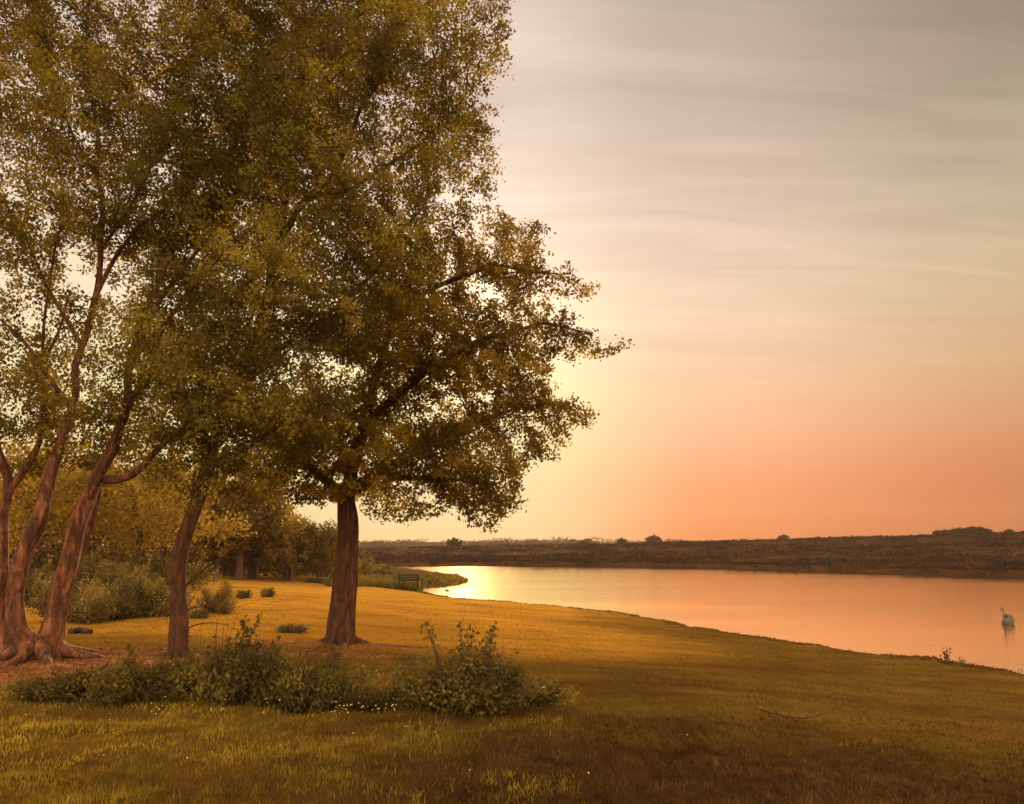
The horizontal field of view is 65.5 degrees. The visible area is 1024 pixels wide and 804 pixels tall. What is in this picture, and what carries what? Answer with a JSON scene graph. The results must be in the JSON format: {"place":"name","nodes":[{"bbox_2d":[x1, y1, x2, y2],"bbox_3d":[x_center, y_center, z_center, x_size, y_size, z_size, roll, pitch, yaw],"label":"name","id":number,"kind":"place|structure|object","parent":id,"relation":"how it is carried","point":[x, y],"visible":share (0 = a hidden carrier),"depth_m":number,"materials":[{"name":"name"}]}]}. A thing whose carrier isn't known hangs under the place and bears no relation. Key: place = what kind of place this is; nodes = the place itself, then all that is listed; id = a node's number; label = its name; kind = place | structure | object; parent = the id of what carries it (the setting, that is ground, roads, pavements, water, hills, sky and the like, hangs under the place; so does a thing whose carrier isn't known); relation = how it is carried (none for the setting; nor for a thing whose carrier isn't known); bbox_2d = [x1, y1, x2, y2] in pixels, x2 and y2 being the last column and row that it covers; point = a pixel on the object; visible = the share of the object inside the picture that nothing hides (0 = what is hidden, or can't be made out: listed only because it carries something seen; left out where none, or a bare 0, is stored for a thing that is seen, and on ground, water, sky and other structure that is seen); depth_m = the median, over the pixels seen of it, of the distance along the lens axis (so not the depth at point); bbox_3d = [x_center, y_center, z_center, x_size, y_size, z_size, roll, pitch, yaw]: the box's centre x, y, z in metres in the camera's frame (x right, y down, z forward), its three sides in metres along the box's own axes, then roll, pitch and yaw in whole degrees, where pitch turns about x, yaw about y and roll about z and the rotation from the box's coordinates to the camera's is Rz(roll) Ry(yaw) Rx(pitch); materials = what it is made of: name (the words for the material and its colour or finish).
{"place":"outdoors","nodes":[
{"label":"outdoors","id":0,"kind":"place"},
{"bbox_2d":[67,626,92,633],"bbox_3d":[-8.375,4.479,15.572,0.540,0.156,0.282,-3,-11,17],"label":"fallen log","id":1,"kind":"object","parent":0,"point":[78,629],"visible":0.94,"depth_m":15.52,"materials":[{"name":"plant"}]},
{"bbox_2d":[0,660,1022,803],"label":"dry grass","id":2,"kind":"structure","parent":0,"point":[512,753],"depth_m":6.52,"materials":[{"name":"plant"}]},
{"bbox_2d":[0,534,1023,803],"bbox_3d":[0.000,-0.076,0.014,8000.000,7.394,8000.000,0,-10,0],"label":"ground","id":3,"kind":"structure","parent":0,"point":[298,586],"depth_m":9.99,"materials":[{"name":"plant"}]},
{"bbox_2d":[9,554,54,605],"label":"gorse bush","id":4,"kind":"object","parent":3,"relation":"on","point":[32,579],"visible":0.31,"depth_m":22.86,"materials":[{"name":"green plant"}]},
{"bbox_2d":[0,482,73,547],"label":"woodland tree","id":5,"kind":"object","parent":3,"relation":"on","point":[30,512],"depth_m":53.30,"materials":[{"name":"green plant"}]},
{"bbox_2d":[0,655,102,704],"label":"bramble bush","id":6,"kind":"object","parent":3,"relation":"on","point":[58,688],"visible":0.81,"depth_m":8.61,"materials":[{"name":"green plant"}]},
{"bbox_2d":[0,434,131,560],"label":"golden tree","id":7,"kind":"object","parent":3,"relation":"on","point":[20,517],"visible":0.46,"depth_m":29.62,"materials":[{"name":"yellow plant"}]},
{"bbox_2d":[16,446,135,532],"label":"woodland tree","id":8,"kind":"object","parent":3,"relation":"on","point":[67,501],"visible":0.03,"depth_m":52.84,"materials":[{"name":"green plant"}]},
{"bbox_2d":[24,574,133,623],"bbox_3d":[-9.775,4.419,18.189,2.679,1.257,1.914,-5,-12,27],"label":"gorse bush","id":9,"kind":"object","parent":3,"relation":"on","point":[81,610],"visible":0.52,"depth_m":17.85,"materials":[{"name":"green plant"}]},
{"bbox_2d":[74,547,120,597],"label":"gorse bush","id":10,"kind":"object","parent":3,"relation":"on","point":[87,569],"visible":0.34,"depth_m":24.99,"materials":[{"name":"green plant"}]},
{"bbox_2d":[62,493,153,561],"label":"woodland tree","id":11,"kind":"object","parent":3,"relation":"on","point":[111,533],"visible":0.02,"depth_m":56.20,"materials":[{"name":"green plant"}]},
{"bbox_2d":[65,637,168,708],"bbox_3d":[-4.181,2.993,8.714,1.205,0.802,0.859,2,-10,-10],"label":"bramble bush","id":12,"kind":"object","parent":3,"relation":"on","point":[120,691],"visible":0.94,"depth_m":8.50,"materials":[{"name":"green plant"}]},
{"bbox_2d":[89,578,146,619],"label":"gorse bush","id":13,"kind":"object","parent":3,"relation":"on","point":[122,607],"visible":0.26,"depth_m":18.52,"materials":[{"name":"green plant"}]},
{"bbox_2d":[95,553,168,596],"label":"gorse bush","id":14,"kind":"object","parent":3,"relation":"on","point":[110,578],"visible":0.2,"depth_m":25.35,"materials":[{"name":"green plant"}]},
{"bbox_2d":[108,462,198,565],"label":"woodland tree","id":15,"kind":"object","parent":3,"relation":"on","point":[163,554],"visible":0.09,"depth_m":49.42,"materials":[{"name":"green plant"}]},
{"bbox_2d":[52,441,261,561],"bbox_3d":[-14.768,4.608,32.074,7.250,6.021,7.390,-8,-13,37],"label":"golden tree","id":16,"kind":"object","parent":3,"relation":"on","point":[136,524],"visible":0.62,"depth_m":31.45,"materials":[{"name":"yellow plant"}]},
{"bbox_2d":[0,0,314,665],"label":"many stemmed tree","id":17,"kind":"object","parent":3,"relation":"on","point":[20,641],"visible":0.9,"depth_m":12.79,"materials":[{"name":"green plant"}]},
{"bbox_2d":[110,570,204,617],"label":"gorse bush","id":18,"kind":"object","parent":3,"relation":"on","point":[151,602],"visible":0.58,"depth_m":19.11,"materials":[{"name":"green plant"}]},
{"bbox_2d":[100,637,220,705],"bbox_3d":[-3.806,3.000,8.922,1.646,0.889,0.964,0,-10,0],"label":"bramble bush","id":19,"kind":"object","parent":3,"relation":"on","point":[175,675],"visible":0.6,"depth_m":8.64,"materials":[{"name":"green plant"}]},
{"bbox_2d":[100,549,225,588],"bbox_3d":[-13.962,6.758,31.988,4.822,1.654,2.680,7,-12,-33],"label":"gorse bush","id":20,"kind":"object","parent":3,"relation":"on","point":[161,569],"visible":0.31,"depth_m":31.72,"materials":[{"name":"green plant"}]},
{"bbox_2d":[9,506,378,577],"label":"wood interior","id":21,"kind":"object","parent":3,"relation":"on","point":[46,550],"visible":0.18,"depth_m":53.82,"materials":[{"name":"green plant"}]},
{"bbox_2d":[189,607,209,618],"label":"lawn bush","id":22,"kind":"object","parent":3,"relation":"on","point":[200,613],"visible":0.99,"depth_m":18.84,"materials":[{"name":"green plant"}]},
{"bbox_2d":[154,474,266,576],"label":"woodland tree","id":23,"kind":"object","parent":3,"relation":"on","point":[219,546],"visible":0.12,"depth_m":46.78,"materials":[{"name":"green plant"}]},
{"bbox_2d":[195,576,237,613],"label":"gorse bush","id":24,"kind":"object","parent":3,"relation":"on","point":[225,601],"visible":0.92,"depth_m":20.33,"materials":[{"name":"green plant"}]},
{"bbox_2d":[164,602,270,663],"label":"dead twigs","id":25,"kind":"object","parent":3,"relation":"on","point":[215,635],"visible":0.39,"depth_m":9.38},
{"bbox_2d":[188,522,256,578],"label":"thorn tree","id":26,"kind":"object","parent":3,"relation":"on","point":[213,554],"visible":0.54,"depth_m":46.63,"materials":[{"name":"green plant"}]},
{"bbox_2d":[174,612,301,706],"bbox_3d":[-2.971,2.870,8.726,1.446,1.113,0.997,-2,-10,9],"label":"bramble bush","id":27,"kind":"object","parent":3,"relation":"on","point":[220,684],"visible":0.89,"depth_m":8.48,"materials":[{"name":"green plant"}]},
{"bbox_2d":[235,588,253,597],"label":"lawn bush","id":28,"kind":"object","parent":3,"relation":"on","point":[243,594],"visible":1,"depth_m":27.43,"materials":[{"name":"green plant"}]},
{"bbox_2d":[198,470,300,579],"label":"woodland tree","id":29,"kind":"object","parent":3,"relation":"on","point":[255,518],"visible":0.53,"depth_m":46.97,"materials":[{"name":"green plant"}]},
{"bbox_2d":[193,498,305,578],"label":"woodland tree","id":30,"kind":"object","parent":3,"relation":"on","point":[251,573],"visible":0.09,"depth_m":49.18,"materials":[{"name":"green plant"}]},
{"bbox_2d":[0,636,503,679],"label":"leaf litter","id":31,"kind":"object","parent":3,"relation":"on","point":[90,660],"visible":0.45,"depth_m":12.31,"materials":[{"name":"brown plant"}]},
{"bbox_2d":[220,527,294,579],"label":"thorn tree","id":32,"kind":"object","parent":3,"relation":"on","point":[256,559],"visible":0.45,"depth_m":48.57,"materials":[{"name":"green plant"}]},
{"bbox_2d":[259,585,276,596],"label":"lawn bush","id":33,"kind":"object","parent":3,"relation":"on","point":[268,592],"visible":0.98,"depth_m":28.78,"materials":[{"name":"green plant"}]},
{"bbox_2d":[225,631,348,713],"bbox_3d":[-2.433,2.948,8.639,1.646,0.939,0.868,-3,-11,17],"label":"bramble bush","id":34,"kind":"object","parent":3,"relation":"on","point":[288,678],"visible":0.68,"depth_m":8.34,"materials":[{"name":"green plant"}]},
{"bbox_2d":[254,513,324,579],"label":"woodland tree","id":35,"kind":"object","parent":3,"relation":"on","point":[286,573],"visible":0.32,"depth_m":50.46,"materials":[{"name":"green plant"}]},
{"bbox_2d":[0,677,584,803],"bbox_3d":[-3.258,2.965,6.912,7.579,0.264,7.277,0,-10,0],"label":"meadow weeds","id":36,"kind":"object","parent":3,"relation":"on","point":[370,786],"visible":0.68,"depth_m":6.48,"materials":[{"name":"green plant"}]},
{"bbox_2d":[274,622,311,632],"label":"lawn bush","id":37,"kind":"object","parent":3,"relation":"on","point":[290,628],"visible":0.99,"depth_m":16.37,"materials":[{"name":"green plant"}]},
{"bbox_2d":[265,527,330,580],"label":"thorn tree","id":38,"kind":"object","parent":3,"relation":"on","point":[293,563],"visible":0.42,"depth_m":50.17,"materials":[{"name":"green plant"}]},
{"bbox_2d":[113,0,515,657],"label":"leaning tree","id":39,"kind":"object","parent":3,"relation":"on","point":[337,46],"visible":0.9,"depth_m":13.11,"materials":[{"name":"green plant"}]},
{"bbox_2d":[303,576,325,582],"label":"lawn bush","id":40,"kind":"object","parent":3,"relation":"on","point":[316,580],"visible":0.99,"depth_m":50.07,"materials":[{"name":"green plant"}]},
{"bbox_2d":[296,516,337,577],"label":"woodland tree","id":41,"kind":"object","parent":3,"relation":"on","point":[331,532],"visible":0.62,"depth_m":51.01,"materials":[{"name":"green plant"}]},
{"bbox_2d":[298,545,335,577],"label":"thorn tree","id":42,"kind":"object","parent":3,"relation":"on","point":[322,566],"visible":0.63,"depth_m":51.15,"materials":[{"name":"green plant"}]},
{"bbox_2d":[279,641,390,712],"bbox_3d":[-1.919,2.960,8.481,1.183,0.801,0.798,-2,-10,10],"label":"bramble bush","id":43,"kind":"object","parent":3,"relation":"on","point":[355,681],"visible":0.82,"depth_m":8.28,"materials":[{"name":"green plant"}]},
{"bbox_2d":[25,696,687,773],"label":"wildflowers","id":44,"kind":"object","parent":3,"relation":"on","point":[331,711],"visible":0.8,"depth_m":7.95,"materials":[{"name":"white plant"}]},
{"bbox_2d":[333,678,409,711],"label":"bramble bush","id":45,"kind":"object","parent":3,"relation":"on","point":[380,698],"visible":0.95,"depth_m":8.22,"materials":[{"name":"green plant"}]},
{"bbox_2d":[323,563,468,590],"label":"reeds","id":46,"kind":"object","parent":3,"relation":"on","point":[429,580],"visible":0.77,"depth_m":52.96,"materials":[{"name":"green plant"}]},
{"bbox_2d":[398,574,423,589],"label":"park bench","id":47,"kind":"object","parent":3,"relation":"on","point":[409,576],"visible":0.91,"depth_m":47.29,"materials":[{"name":"brown wood"}]},
{"bbox_2d":[218,198,634,645],"bbox_3d":[-1.962,0.302,15.975,7.446,8.983,5.295,8,-13,-36],"label":"oak tree","id":48,"kind":"object","parent":3,"relation":"on","point":[426,444],"visible":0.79,"depth_m":15.32,"materials":[{"name":"green plant"}]},
{"bbox_2d":[446,537,462,547],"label":"round tree","id":49,"kind":"object","parent":3,"relation":"on","point":[453,542],"visible":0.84,"depth_m":195.85,"materials":[{"name":"green plant"}]},
{"bbox_2d":[379,608,558,717],"bbox_3d":[-0.502,2.843,8.685,1.988,1.219,1.343,3,-11,-17],"label":"sprigged bush","id":50,"kind":"object","parent":3,"relation":"on","point":[478,686],"visible":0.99,"depth_m":8.45,"materials":[{"name":"green plant"}]},
{"bbox_2d":[358,543,608,555],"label":"thicket","id":51,"kind":"object","parent":3,"relation":"on","point":[402,550],"visible":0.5,"depth_m":165.51,"materials":[{"name":"green plant"}]},
{"bbox_2d":[491,637,520,670],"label":"dead twigs","id":52,"kind":"object","parent":3,"relation":"on","point":[509,655],"visible":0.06,"depth_m":9.21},
{"bbox_2d":[509,673,581,705],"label":"bramble bush","id":53,"kind":"object","parent":3,"relation":"on","point":[554,697],"visible":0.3,"depth_m":9.08,"materials":[{"name":"green plant"}]},
{"bbox_2d":[579,539,589,544],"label":"round tree","id":54,"kind":"object","parent":3,"relation":"on","point":[584,541],"visible":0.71,"depth_m":226.04,"materials":[{"name":"green plant"}]},
{"bbox_2d":[358,536,844,547],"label":"wood","id":55,"kind":"object","parent":3,"relation":"on","point":[396,543],"visible":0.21,"depth_m":446.59,"materials":[{"name":"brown plant"}]},
{"bbox_2d":[616,537,626,543],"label":"round tree","id":56,"kind":"object","parent":3,"relation":"on","point":[621,540],"visible":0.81,"depth_m":230.88,"materials":[{"name":"green plant"}]},
{"bbox_2d":[645,534,662,543],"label":"round tree","id":57,"kind":"object","parent":3,"relation":"on","point":[653,538],"visible":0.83,"depth_m":236.00,"materials":[{"name":"green plant"}]},
{"bbox_2d":[358,531,1023,575],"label":"heath scrub","id":58,"kind":"object","parent":3,"relation":"on","point":[603,550],"visible":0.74,"depth_m":124.65,"materials":[{"name":"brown plant"}]},
{"bbox_2d":[408,590,1021,673],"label":"shore tufts","id":59,"kind":"object","parent":3,"relation":"on","point":[940,661],"visible":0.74,"depth_m":20.71,"materials":[{"name":"green plant"}]},
{"bbox_2d":[777,534,789,539],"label":"round tree","id":60,"kind":"object","parent":3,"relation":"on","point":[785,537],"visible":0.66,"depth_m":211.27,"materials":[{"name":"green plant"}]},
{"bbox_2d":[759,707,837,718],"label":"fallen twig","id":61,"kind":"object","parent":3,"relation":"on","point":[776,713],"visible":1,"depth_m":8.80,"materials":[{"name":"brown wood"}]},
{"bbox_2d":[932,530,942,535],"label":"round tree","id":62,"kind":"object","parent":3,"relation":"on","point":[937,532],"visible":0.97,"depth_m":172.47,"materials":[{"name":"green plant"}]},
{"bbox_2d":[940,646,951,663],"bbox_3d":[9.419,5.501,17.280,0.291,0.411,0.223,5,-12,-26],"label":"sapling","id":63,"kind":"object","parent":3,"relation":"on","point":[946,655],"visible":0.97,"depth_m":17.27,"materials":[{"name":"green plant"}]},
{"bbox_2d":[945,528,959,533],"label":"round tree","id":64,"kind":"object","parent":3,"relation":"on","point":[952,530],"visible":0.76,"depth_m":173.28,"materials":[{"name":"green plant"}]},
{"bbox_2d":[958,657,965,665],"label":"weed","id":65,"kind":"object","parent":3,"relation":"on","point":[962,661],"visible":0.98,"depth_m":16.97,"materials":[{"name":"green plant"}]},
{"bbox_2d":[958,527,972,533],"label":"round tree","id":66,"kind":"object","parent":3,"relation":"on","point":[964,530],"visible":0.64,"depth_m":174.44,"materials":[{"name":"green plant"}]},
{"bbox_2d":[972,526,988,532],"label":"round tree","id":67,"kind":"object","parent":3,"relation":"on","point":[979,529],"visible":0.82,"depth_m":175.31,"materials":[{"name":"green plant"}]},
{"bbox_2d":[1003,529,1014,532],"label":"round tree","id":68,"kind":"object","parent":3,"relation":"on","point":[1008,530],"visible":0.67,"depth_m":176.41,"materials":[{"name":"green plant"}]},
{"bbox_2d":[0,0,1023,546],"label":"sky","id":69,"kind":"structure","parent":0,"point":[802,221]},
{"bbox_2d":[397,566,1023,673],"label":"water","id":70,"kind":"structure","parent":0,"point":[911,615],"depth_m":38.60,"materials":[{"name":"orange liquid"}]},
{"bbox_2d":[999,607,1014,624],"bbox_3d":[16.984,7.357,27.337,1.051,0.632,0.365,8,-13,-37],"label":"swan","id":71,"kind":"object","parent":70,"relation":"on","point":[1007,619],"visible":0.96,"depth_m":27.18,"materials":[{"name":"white"}]}
]}

